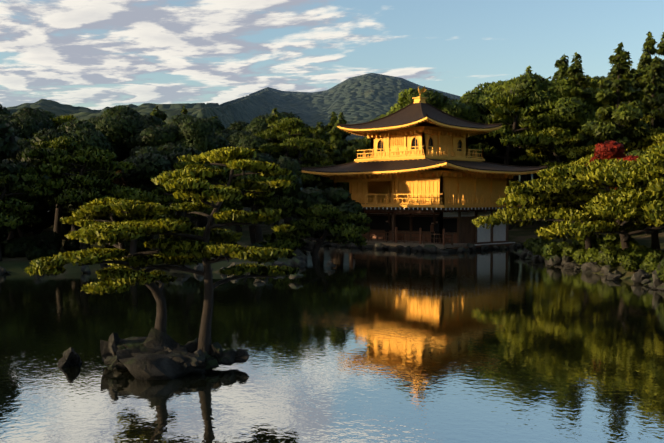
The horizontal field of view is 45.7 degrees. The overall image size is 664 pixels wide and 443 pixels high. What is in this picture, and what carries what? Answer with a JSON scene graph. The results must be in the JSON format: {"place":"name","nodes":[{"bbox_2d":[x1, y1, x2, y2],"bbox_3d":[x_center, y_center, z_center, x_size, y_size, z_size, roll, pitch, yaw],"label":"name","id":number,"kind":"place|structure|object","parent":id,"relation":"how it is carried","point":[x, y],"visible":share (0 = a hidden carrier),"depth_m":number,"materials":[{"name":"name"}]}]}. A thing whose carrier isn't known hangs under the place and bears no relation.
{"place":"outdoors","nodes":[
{"label":"outdoors","id":0,"kind":"place"},
{"bbox_2d":[24,146,298,353],"bbox_3d":[-3.449,0.636,17.476,5.418,4.613,5.504,0,1,-1],"label":"islet pine","id":1,"kind":"object","parent":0,"point":[189,182],"depth_m":16.81,"materials":[{"name":"green plant"}]},
{"bbox_2d":[4,73,532,189],"bbox_3d":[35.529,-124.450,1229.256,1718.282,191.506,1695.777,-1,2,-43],"label":"hill","id":2,"kind":"structure","parent":0,"point":[368,97],"depth_m":727.41,"materials":[{"name":"green plant"}]},
{"bbox_2d":[0,245,663,442],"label":"pond water","id":3,"kind":"structure","parent":0,"point":[372,345],"depth_m":18.61,"materials":[{"name":"liquid"}]},
{"bbox_2d":[57,328,248,379],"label":"islet rocks","id":4,"kind":"object","parent":3,"relation":"in","point":[155,354],"visible":0.96,"depth_m":16.96,"materials":[{"name":"stone"}]},
{"bbox_2d":[0,31,663,241],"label":"forest tree","id":5,"kind":"object","parent":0,"point":[536,101],"depth_m":72.32,"materials":[{"name":"green plant"}]},
{"bbox_2d":[0,193,663,284],"bbox_3d":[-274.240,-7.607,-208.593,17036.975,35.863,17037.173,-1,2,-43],"label":"ground","id":6,"kind":"structure","parent":0,"point":[516,234],"depth_m":54.70,"materials":[{"name":"soil"}]},
{"bbox_2d":[0,119,371,260],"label":"tree","id":7,"kind":"object","parent":6,"relation":"on","point":[29,166],"depth_m":48.18,"materials":[{"name":"green plant"}]},
{"bbox_2d":[0,248,663,290],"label":"shore rocks","id":8,"kind":"object","parent":6,"relation":"on","point":[642,276],"visible":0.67,"depth_m":40.57,"materials":[{"name":"stone"}]},
{"bbox_2d":[300,86,547,252],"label":"golden pavilion","id":9,"kind":"structure","parent":6,"relation":"on","point":[419,180],"depth_m":61.79,"materials":[{"name":"gold metal"}]},
{"bbox_2d":[472,142,663,282],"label":"pine","id":10,"kind":"object","parent":6,"relation":"on","point":[640,201],"depth_m":39.81,"materials":[{"name":"green plant"}]},
{"bbox_2d":[0,0,663,109],"label":"sky","id":11,"kind":"structure","parent":0,"point":[91,54],"materials":[{"name":"blue"}]}
]}

